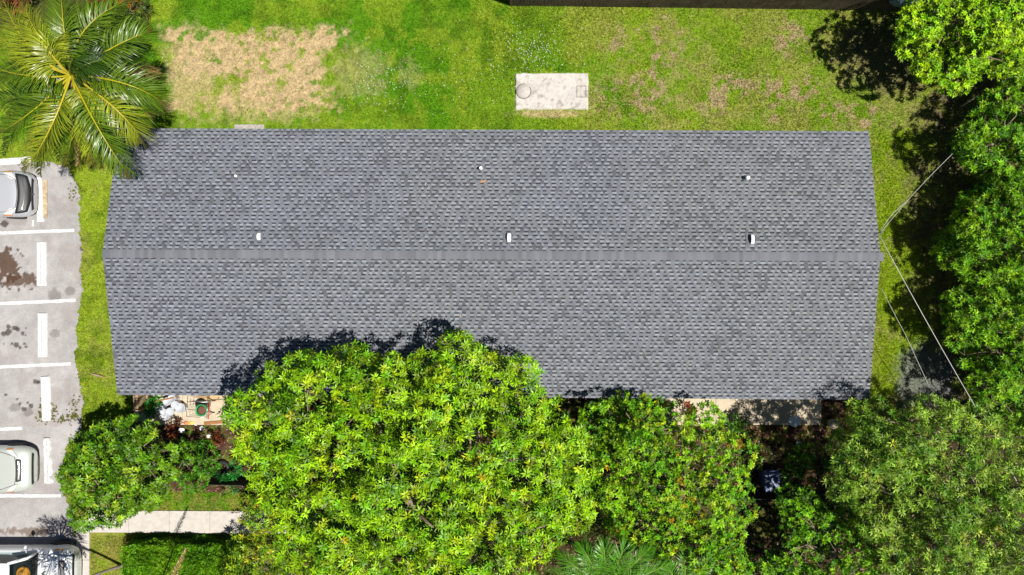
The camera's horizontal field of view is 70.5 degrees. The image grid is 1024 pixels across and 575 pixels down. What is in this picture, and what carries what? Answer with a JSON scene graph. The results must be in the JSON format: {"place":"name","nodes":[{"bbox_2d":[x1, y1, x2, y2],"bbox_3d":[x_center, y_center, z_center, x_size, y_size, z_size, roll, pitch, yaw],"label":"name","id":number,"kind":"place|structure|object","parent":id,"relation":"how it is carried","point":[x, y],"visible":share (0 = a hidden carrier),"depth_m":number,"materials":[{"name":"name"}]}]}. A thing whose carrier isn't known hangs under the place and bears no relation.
{"place":"outdoors","nodes":[
{"label":"outdoors","id":0,"kind":"place"},
{"bbox_2d":[76,522,89,574],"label":"path","id":1,"kind":"structure","parent":0,"point":[82,542],"depth_m":29.27,"materials":[{"name":"concrete"}]},
{"bbox_2d":[118,0,138,15],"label":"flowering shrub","id":2,"kind":"object","parent":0,"point":[128,5],"visible":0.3,"depth_m":28.44,"materials":[{"name":"green plant"}]},
{"bbox_2d":[88,510,290,533],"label":"sidewalk","id":3,"kind":"structure","parent":0,"point":[166,521],"depth_m":29.27,"materials":[{"name":"concrete"}]},
{"bbox_2d":[0,0,1023,574],"bbox_3d":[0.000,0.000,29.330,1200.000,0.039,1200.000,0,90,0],"label":"ground","id":4,"kind":"structure","parent":0,"point":[942,368],"depth_m":29.33,"materials":[{"name":"green plant"}]},
{"bbox_2d":[0,0,31,23],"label":"cordyline","id":5,"kind":"object","parent":4,"relation":"on","point":[16,2],"visible":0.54,"depth_m":28.42,"materials":[{"name":"green plant"}]},
{"bbox_2d":[0,162,83,545],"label":"parking lot","id":6,"kind":"structure","parent":4,"relation":"on","point":[29,520],"depth_m":29.29,"materials":[{"name":"concrete"}]},
{"bbox_2d":[0,427,21,430],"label":"parking stripe","id":7,"kind":"object","parent":6,"relation":"on","point":[9,428],"visible":1,"depth_m":29.28,"materials":[{"name":"paint"}]},
{"bbox_2d":[0,156,30,164],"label":"parking stripe","id":8,"kind":"object","parent":6,"relation":"on","point":[8,161],"visible":0.79,"depth_m":29.28,"materials":[{"name":"paint"}]},
{"bbox_2d":[0,442,37,492],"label":"champagne car","id":9,"kind":"object","parent":6,"relation":"on","point":[18,466],"visible":1,"depth_m":28.46,"materials":[{"name":"paint"}]},
{"bbox_2d":[0,171,37,218],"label":"silver car","id":10,"kind":"object","parent":6,"relation":"on","point":[18,195],"visible":1,"depth_m":28.46,"materials":[{"name":"paint"}]},
{"bbox_2d":[0,494,60,497],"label":"parking stripe","id":11,"kind":"object","parent":6,"relation":"on","point":[31,495],"visible":1,"depth_m":29.28,"materials":[{"name":"paint"}]},
{"bbox_2d":[0,362,70,368],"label":"parking stripe","id":12,"kind":"object","parent":6,"relation":"on","point":[33,365],"visible":1,"depth_m":29.28,"materials":[{"name":"paint"}]},
{"bbox_2d":[0,229,73,234],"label":"parking stripe","id":13,"kind":"object","parent":6,"relation":"on","point":[34,231],"visible":1,"depth_m":29.28,"materials":[{"name":"paint"}]},
{"bbox_2d":[0,299,75,304],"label":"parking stripe","id":14,"kind":"object","parent":6,"relation":"on","point":[37,302],"visible":1,"depth_m":29.28,"materials":[{"name":"paint"}]},
{"bbox_2d":[35,177,43,221],"bbox_3d":[-19.055,-3.536,29.224,0.263,0.129,1.807,-2,90,0],"label":"wheel stop","id":15,"kind":"object","parent":6,"relation":"on","point":[40,218],"visible":0.91,"depth_m":29.17,"materials":[{"name":"concrete"}]},
{"bbox_2d":[0,539,81,574],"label":"white truck","id":16,"kind":"object","parent":6,"relation":"on","point":[60,557],"visible":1,"depth_m":28.21,"materials":[{"name":"paint"}]},
{"bbox_2d":[15,566,30,574],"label":"straw hat","id":17,"kind":"object","parent":16,"relation":"on","point":[22,570],"visible":0.99,"depth_m":28.03,"materials":[{"name":"yellow wicker"}]},
{"bbox_2d":[36,242,46,285],"bbox_3d":[-18.996,-0.952,29.224,0.413,0.129,1.770,0,90,0],"label":"wheel stop","id":18,"kind":"object","parent":6,"relation":"on","point":[41,265],"visible":1,"depth_m":29.17,"materials":[{"name":"concrete"}]},
{"bbox_2d":[38,313,47,356],"bbox_3d":[-18.954,1.920,29.224,0.396,0.129,1.771,0,90,0],"label":"wheel stop","id":19,"kind":"object","parent":6,"relation":"on","point":[42,334],"visible":1,"depth_m":29.17,"materials":[{"name":"concrete"}]},
{"bbox_2d":[43,180,47,217],"bbox_3d":[-18.853,-3.571,29.275,0.180,0.050,1.550,0,90,0],"label":"concrete strip","id":20,"kind":"object","parent":6,"relation":"on","point":[45,198],"visible":0.94,"depth_m":29.25,"materials":[{"name":"beige concrete"}]},
{"bbox_2d":[40,376,51,420],"bbox_3d":[-18.812,4.478,29.224,0.390,0.129,1.785,-2,90,0],"label":"wheel stop","id":21,"kind":"object","parent":6,"relation":"on","point":[46,397],"visible":1,"depth_m":29.17,"materials":[{"name":"concrete"}]},
{"bbox_2d":[43,438,53,483],"bbox_3d":[-18.744,6.984,29.224,0.418,0.129,1.833,-1,90,0],"label":"wheel stop","id":22,"kind":"object","parent":6,"relation":"on","point":[48,469],"visible":1,"depth_m":29.18,"materials":[{"name":"concrete"}]},
{"bbox_2d":[24,161,84,435],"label":"weeds","id":23,"kind":"object","parent":6,"relation":"on","point":[72,416],"visible":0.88,"depth_m":29.26,"materials":[{"name":"green plant"}]},
{"bbox_2d":[15,564,123,574],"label":"slender palm","id":24,"kind":"object","parent":4,"relation":"on","point":[110,569],"visible":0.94,"depth_m":28.43,"materials":[{"name":"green plant"}]},
{"bbox_2d":[0,0,177,182],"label":"coconut palm","id":25,"kind":"object","parent":4,"relation":"on","point":[74,43],"visible":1,"depth_m":21.95,"materials":[{"name":"green plant"}]},
{"bbox_2d":[89,0,126,21],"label":"cordyline","id":26,"kind":"object","parent":4,"relation":"on","point":[99,5],"visible":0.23,"depth_m":28.44,"materials":[{"name":"green plant"}]},
{"bbox_2d":[54,412,182,533],"bbox_3d":[-14.371,6.766,27.092,4.804,4.758,4.462,0,90,0],"label":"glossy leaf tree","id":27,"kind":"object","parent":4,"relation":"on","point":[117,464],"visible":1,"depth_m":26.00,"materials":[{"name":"green plant"}]},
{"bbox_2d":[108,0,153,36],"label":"dark bush","id":28,"kind":"object","parent":4,"relation":"on","point":[147,4],"visible":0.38,"depth_m":28.42,"materials":[{"name":"green plant"}]},
{"bbox_2d":[165,418,183,441],"bbox_3d":[-13.458,5.691,29.013,0.740,0.592,1.034,0,90,0],"label":"cordyline","id":29,"kind":"object","parent":4,"relation":"on","point":[170,432],"visible":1,"depth_m":28.91,"materials":[{"name":"red plant"}]},
{"bbox_2d":[168,548,186,574],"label":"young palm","id":30,"kind":"object","parent":4,"relation":"on","point":[181,560],"visible":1,"depth_m":26.00,"materials":[{"name":"brown plant"}]},
{"bbox_2d":[119,534,241,574],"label":"clipped hedge","id":31,"kind":"object","parent":4,"relation":"on","point":[175,545],"visible":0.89,"depth_m":28.26,"materials":[{"name":"green plant"}]},
{"bbox_2d":[165,436,222,494],"bbox_3d":[-12.370,6.921,28.292,2.856,2.316,2.280,0,90,0],"label":"glossy leaf bush","id":32,"kind":"object","parent":4,"relation":"on","point":[200,476],"visible":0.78,"depth_m":27.70,"materials":[{"name":"green plant"}]},
{"bbox_2d":[134,395,279,424],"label":"patio","id":33,"kind":"structure","parent":4,"relation":"on","point":[216,406],"depth_m":29.27,"materials":[{"name":"concrete"}]},
{"bbox_2d":[133,395,151,411],"bbox_3d":[-14.533,4.486,28.619,0.157,1.362,0.676,0,90,0],"label":"wooden fence","id":34,"kind":"object","parent":33,"relation":"on","point":[138,402],"visible":0.69,"depth_m":28.36,"materials":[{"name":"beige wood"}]},
{"bbox_2d":[129,395,162,419],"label":"fern","id":35,"kind":"object","parent":33,"relation":"on","point":[149,411],"visible":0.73,"depth_m":28.74,"materials":[{"name":"green plant"}]},
{"bbox_2d":[156,404,167,411],"bbox_3d":[-14.018,4.788,29.050,0.334,0.395,0.331,-21,97,7],"label":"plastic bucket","id":36,"kind":"object","parent":33,"relation":"on","point":[162,406],"visible":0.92,"depth_m":28.88,"materials":[{"name":"plastic"}]},
{"bbox_2d":[159,408,166,416],"bbox_3d":[-13.879,4.981,29.047,0.331,0.395,0.334,26,90,0],"label":"plastic bucket","id":37,"kind":"object","parent":33,"relation":"on","point":[161,412],"visible":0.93,"depth_m":28.86,"materials":[{"name":"plastic"}]},
{"bbox_2d":[163,397,170,405],"bbox_3d":[-13.746,4.556,29.049,0.331,0.395,0.334,17,83,-2],"label":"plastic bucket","id":38,"kind":"object","parent":33,"relation":"on","point":[166,402],"visible":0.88,"depth_m":28.86,"materials":[{"name":"plastic"}]},
{"bbox_2d":[161,412,173,420],"bbox_3d":[-13.794,5.137,29.048,0.331,0.395,0.334,9,89,4],"label":"plastic bucket","id":39,"kind":"object","parent":33,"relation":"on","point":[167,417],"visible":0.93,"depth_m":28.86,"materials":[{"name":"plastic"}]},
{"bbox_2d":[166,406,175,415],"bbox_3d":[-13.649,4.914,29.053,0.331,0.395,0.334,-27,103,-4],"label":"plastic bucket","id":40,"kind":"object","parent":33,"relation":"on","point":[170,411],"visible":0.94,"depth_m":28.88,"materials":[{"name":"plastic"}]},
{"bbox_2d":[168,395,179,402],"bbox_3d":[-13.539,4.454,29.053,0.334,0.395,0.331,30,83,11],"label":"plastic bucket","id":41,"kind":"object","parent":33,"relation":"on","point":[176,398],"visible":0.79,"depth_m":28.89,"materials":[{"name":"plastic"}]},
{"bbox_2d":[171,400,181,408],"bbox_3d":[-13.425,4.682,29.048,0.334,0.395,0.331,-32,93,-2],"label":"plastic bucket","id":42,"kind":"object","parent":33,"relation":"on","point":[174,404],"visible":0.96,"depth_m":28.86,"materials":[{"name":"plastic"}]},
{"bbox_2d":[175,403,187,412],"bbox_3d":[-13.216,4.819,29.049,0.396,0.395,0.394,2,84,0],"label":"plastic bucket","id":43,"kind":"object","parent":33,"relation":"on","point":[182,407],"visible":1,"depth_m":28.87,"materials":[{"name":"plastic"}]},
{"bbox_2d":[186,400,215,418],"bbox_3d":[-12.272,4.780,28.785,0.928,1.006,0.640,4,90,0],"label":"shopping cart","id":44,"kind":"object","parent":33,"relation":"on","point":[208,414],"visible":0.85,"depth_m":28.38,"materials":[{"name":"metal"}]},
{"bbox_2d":[195,404,208,415],"bbox_3d":[-12.184,4.817,28.585,0.470,0.390,0.470,0,90,0],"label":"plant pot","id":45,"kind":"object","parent":44,"relation":"in","point":[200,409],"visible":0.99,"depth_m":28.43,"materials":[{"name":"plastic"}]},
{"bbox_2d":[198,395,219,400],"bbox_3d":[-12.245,4.365,29.262,0.889,0.008,0.465,0,90,0],"label":"cardboard sheet","id":46,"kind":"object","parent":33,"relation":"on","point":[205,397],"visible":0.5,"depth_m":29.26,"materials":[{"name":"beige cardboard"}]},
{"bbox_2d":[204,420,221,424],"bbox_3d":[-12.003,5.446,29.240,0.840,0.050,0.120,-5,90,0],"label":"wooden plank","id":47,"kind":"object","parent":33,"relation":"on","point":[212,422],"visible":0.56,"depth_m":29.21,"materials":[{"name":"brown wood"}]},
{"bbox_2d":[209,429,225,446],"bbox_3d":[-11.777,6.010,29.012,0.650,0.590,0.769,-11,90,0],"label":"cordyline","id":48,"kind":"object","parent":4,"relation":"on","point":[217,438],"visible":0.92,"depth_m":28.95,"materials":[{"name":"red plant"}]},
{"bbox_2d":[214,460,230,474],"bbox_3d":[-11.659,7.264,29.190,0.620,0.220,0.620,0,90,0],"label":"tyre planter","id":49,"kind":"object","parent":4,"relation":"on","point":[225,467],"visible":0.62,"depth_m":29.12,"materials":[{"name":"black rubber"}]},
{"bbox_2d":[213,460,244,495],"bbox_3d":[-11.070,7.524,28.760,1.357,1.095,1.411,-14,90,0],"label":"fern","id":50,"kind":"object","parent":4,"relation":"on","point":[232,475],"visible":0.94,"depth_m":28.52,"materials":[{"name":"green plant"}]},
{"bbox_2d":[234,124,263,128],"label":"step slab","id":51,"kind":"structure","parent":4,"relation":"on","point":[248,126],"depth_m":29.28,"materials":[{"name":"beige concrete"}]},
{"bbox_2d":[237,495,282,536],"bbox_3d":[-9.314,8.546,27.654,2.257,3.592,1.608,-40,90,0],"label":"croton bush","id":52,"kind":"object","parent":4,"relation":"on","point":[254,513],"visible":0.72,"depth_m":26.21,"materials":[{"name":"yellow plant"}]},
{"bbox_2d":[219,517,302,574],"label":"croton bush","id":53,"kind":"object","parent":4,"relation":"on","point":[259,556],"visible":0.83,"depth_m":27.12,"materials":[{"name":"green plant"}]},
{"bbox_2d":[251,459,297,496],"bbox_3d":[-8.819,7.108,27.680,2.242,3.541,1.907,0,90,0],"label":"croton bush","id":54,"kind":"object","parent":4,"relation":"on","point":[275,475],"visible":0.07,"depth_m":26.93,"materials":[{"name":"green plant"}]},
{"bbox_2d":[184,18,634,109],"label":"wildflowers","id":55,"kind":"object","parent":4,"relation":"on","point":[467,60],"visible":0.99,"depth_m":29.25,"materials":[{"name":"white plant"}]},
{"bbox_2d":[217,327,603,574],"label":"mango tree","id":56,"kind":"object","parent":4,"relation":"on","point":[472,466],"visible":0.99,"depth_m":23.16,"materials":[{"name":"green plant"}]},
{"bbox_2d":[102,128,883,399],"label":"apartment building","id":57,"kind":"structure","parent":4,"relation":"on","point":[697,264],"depth_m":26.11,"materials":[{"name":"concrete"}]},
{"bbox_2d":[881,288,975,485],"bbox_3d":[15.364,3.842,26.500,0.083,0.814,8.674,-28,90,0],"label":"telephone wire","id":58,"kind":"object","parent":57,"relation":"attached to","point":[914,354],"visible":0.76,"depth_m":26.37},
{"bbox_2d":[879,235,1017,482],"bbox_3d":[16.078,3.074,26.325,0.088,0.774,11.537,-31,90,0],"label":"service cable","id":59,"kind":"object","parent":57,"relation":"attached to","point":[934,335],"visible":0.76,"depth_m":26.15,"materials":[{"name":"metal"}]},
{"bbox_3d":[13.214,-1.971,26.400,0.100,1.000,0.100,0,90,0],"label":"service mast","id":60,"kind":"object","parent":57,"relation":"attached to","visible":0},
{"bbox_2d":[882,154,951,230],"bbox_3d":[14.462,-3.381,26.000,0.075,0.116,3.893,42,90,0],"label":"service cable","id":61,"kind":"object","parent":60,"relation":"attached to","point":[919,187],"visible":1,"depth_m":26.02,"materials":[{"name":"metal"}]},
{"bbox_2d":[205,477,847,503],"bbox_3d":[0.507,8.058,28.710,25.122,1.180,0.159,2,90,0],"label":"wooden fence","id":62,"kind":"object","parent":4,"relation":"on","point":[759,495],"visible":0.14,"depth_m":28.61,"materials":[{"name":"brown wood"}]},
{"bbox_2d":[136,392,951,574],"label":"leaf litter","id":63,"kind":"object","parent":4,"relation":"on","point":[756,556],"visible":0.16,"depth_m":29.27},
{"bbox_2d":[515,73,588,109],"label":"septic tank slab","id":64,"kind":"structure","parent":4,"relation":"on","point":[549,91],"depth_m":29.23,"materials":[{"name":"concrete"}]},
{"bbox_2d":[551,398,578,410],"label":"flowering shrub","id":65,"kind":"object","parent":4,"relation":"on","point":[564,400],"visible":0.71,"depth_m":28.43,"materials":[{"name":"green plant"}]},
{"bbox_2d":[544,535,675,574],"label":"feather palm","id":66,"kind":"object","parent":4,"relation":"on","point":[602,569],"visible":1,"depth_m":24.32,"materials":[{"name":"green plant"}]},
{"bbox_2d":[593,396,681,435],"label":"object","id":67,"kind":"object","parent":4,"relation":"on","point":[672,403],"visible":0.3,"depth_m":26.98,"materials":[{"name":"green plant"}]},
{"bbox_2d":[572,390,759,574],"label":"yellow tipped tree","id":68,"kind":"object","parent":4,"relation":"on","point":[679,494],"visible":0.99,"depth_m":24.81,"materials":[{"name":"green plant"}]},
{"bbox_2d":[625,544,716,574],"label":"shrub","id":69,"kind":"object","parent":4,"relation":"on","point":[684,566],"visible":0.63,"depth_m":24.85,"materials":[{"name":"green plant"}]},
{"bbox_2d":[719,429,739,445],"bbox_3d":[8.723,6.169,29.010,0.846,0.599,1.232,0,90,0],"label":"cordyline","id":70,"kind":"object","parent":4,"relation":"on","point":[724,444],"visible":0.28,"depth_m":28.92,"materials":[{"name":"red plant"}]},
{"bbox_2d":[663,398,820,424],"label":"patio","id":71,"kind":"structure","parent":4,"relation":"on","point":[775,411],"depth_m":29.27,"materials":[{"name":"concrete"}]},
{"bbox_2d":[683,400,699,418],"bbox_3d":[7.132,4.884,29.026,0.657,0.565,0.948,-30,90,0],"label":"cordyline","id":72,"kind":"object","parent":71,"relation":"on","point":[687,403],"visible":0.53,"depth_m":28.95,"materials":[{"name":"red plant"}]},
{"bbox_2d":[725,412,755,441],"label":"garden plant","id":73,"kind":"object","parent":71,"relation":"on","point":[738,422],"visible":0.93,"depth_m":28.75,"materials":[{"name":"green plant"}]},
{"bbox_2d":[788,415,799,426],"bbox_3d":[11.215,5.304,29.017,0.450,0.515,0.450,0,90,0],"label":"round table","id":74,"kind":"object","parent":71,"relation":"on","point":[794,420],"visible":1,"depth_m":28.76,"materials":[{"name":"plastic"}]},
{"bbox_2d":[738,436,773,471],"bbox_3d":[9.636,6.635,28.906,1.563,0.807,1.183,28,90,0],"label":"garden plant","id":75,"kind":"object","parent":4,"relation":"on","point":[759,467],"visible":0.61,"depth_m":28.77,"materials":[{"name":"green plant"}]},
{"bbox_2d":[707,541,814,574],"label":"shade tree","id":76,"kind":"object","parent":4,"relation":"on","point":[764,562],"visible":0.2,"depth_m":27.73,"materials":[{"name":"green plant"}]},
{"bbox_2d":[508,0,1019,11],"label":"wooden fence","id":77,"kind":"object","parent":4,"relation":"on","point":[833,4],"visible":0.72,"depth_m":28.88,"materials":[{"name":"brown wood"}]},
{"bbox_2d":[889,0,939,7],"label":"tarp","id":78,"kind":"object","parent":77,"relation":"hanging from","point":[898,3],"visible":0.41,"depth_m":27.98,"materials":[{"name":"plastic"}]},
{"bbox_2d":[755,466,779,492],"bbox_3d":[10.142,7.574,28.765,0.623,1.069,0.829,-4,90,0],"label":"wheeled bin","id":79,"kind":"object","parent":4,"relation":"on","point":[768,479],"visible":0.81,"depth_m":28.25,"materials":[{"name":"blue plastic"}]},
{"bbox_2d":[778,453,815,486],"bbox_3d":[11.348,7.407,28.916,1.537,0.786,1.529,32,90,0],"label":"garden plant","id":80,"kind":"object","parent":4,"relation":"on","point":[797,471],"visible":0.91,"depth_m":28.76,"materials":[{"name":"green plant"}]},
{"bbox_2d":[784,441,824,471],"bbox_3d":[11.666,6.704,28.913,1.634,0.789,1.264,0,90,0],"label":"garden plant","id":81,"kind":"object","parent":4,"relation":"on","point":[808,453],"visible":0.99,"depth_m":28.75,"materials":[{"name":"green plant"}]},
{"bbox_2d":[750,481,898,574],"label":"green tree","id":82,"kind":"object","parent":4,"relation":"on","point":[866,561],"visible":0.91,"depth_m":26.52,"materials":[{"name":"green plant"}]},
{"bbox_2d":[810,445,841,476],"bbox_3d":[12.469,7.021,28.892,1.212,0.831,1.260,-38,90,0],"label":"garden plant","id":83,"kind":"object","parent":4,"relation":"on","point":[826,461],"visible":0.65,"depth_m":28.72,"materials":[{"name":"green plant"}]},
{"bbox_2d":[827,419,837,428],"bbox_3d":[12.852,5.466,29.130,0.390,0.340,0.390,0,90,0],"label":"plant pot","id":84,"kind":"object","parent":4,"relation":"on","point":[831,423],"visible":0.91,"depth_m":29.01,"materials":[{"name":"grey ceramic"}]},
{"bbox_2d":[821,391,1023,574],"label":"narrow leaf tree","id":85,"kind":"object","parent":4,"relation":"on","point":[986,561],"visible":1,"depth_m":24.05,"materials":[{"name":"green plant"}]},
{"bbox_2d":[891,0,1023,97],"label":"bright leaf tree","id":86,"kind":"object","parent":4,"relation":"on","point":[979,18],"visible":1,"depth_m":25.80,"materials":[{"name":"green plant"}]},
{"bbox_2d":[928,166,1023,305],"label":"screening tree","id":87,"kind":"object","parent":4,"relation":"on","point":[970,234],"visible":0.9,"depth_m":26.90,"materials":[{"name":"green plant"}]},
{"bbox_2d":[937,268,1023,391],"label":"screening tree","id":88,"kind":"object","parent":4,"relation":"on","point":[1000,330],"visible":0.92,"depth_m":26.70,"materials":[{"name":"green plant"}]},
{"bbox_2d":[948,54,1023,216],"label":"screening tree","id":89,"kind":"object","parent":4,"relation":"on","point":[989,134],"visible":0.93,"depth_m":26.79,"materials":[{"name":"green plant"}]},
{"bbox_2d":[963,348,1023,436],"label":"screening tree","id":90,"kind":"object","parent":4,"relation":"on","point":[986,382],"visible":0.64,"depth_m":26.77,"materials":[{"name":"green plant"}]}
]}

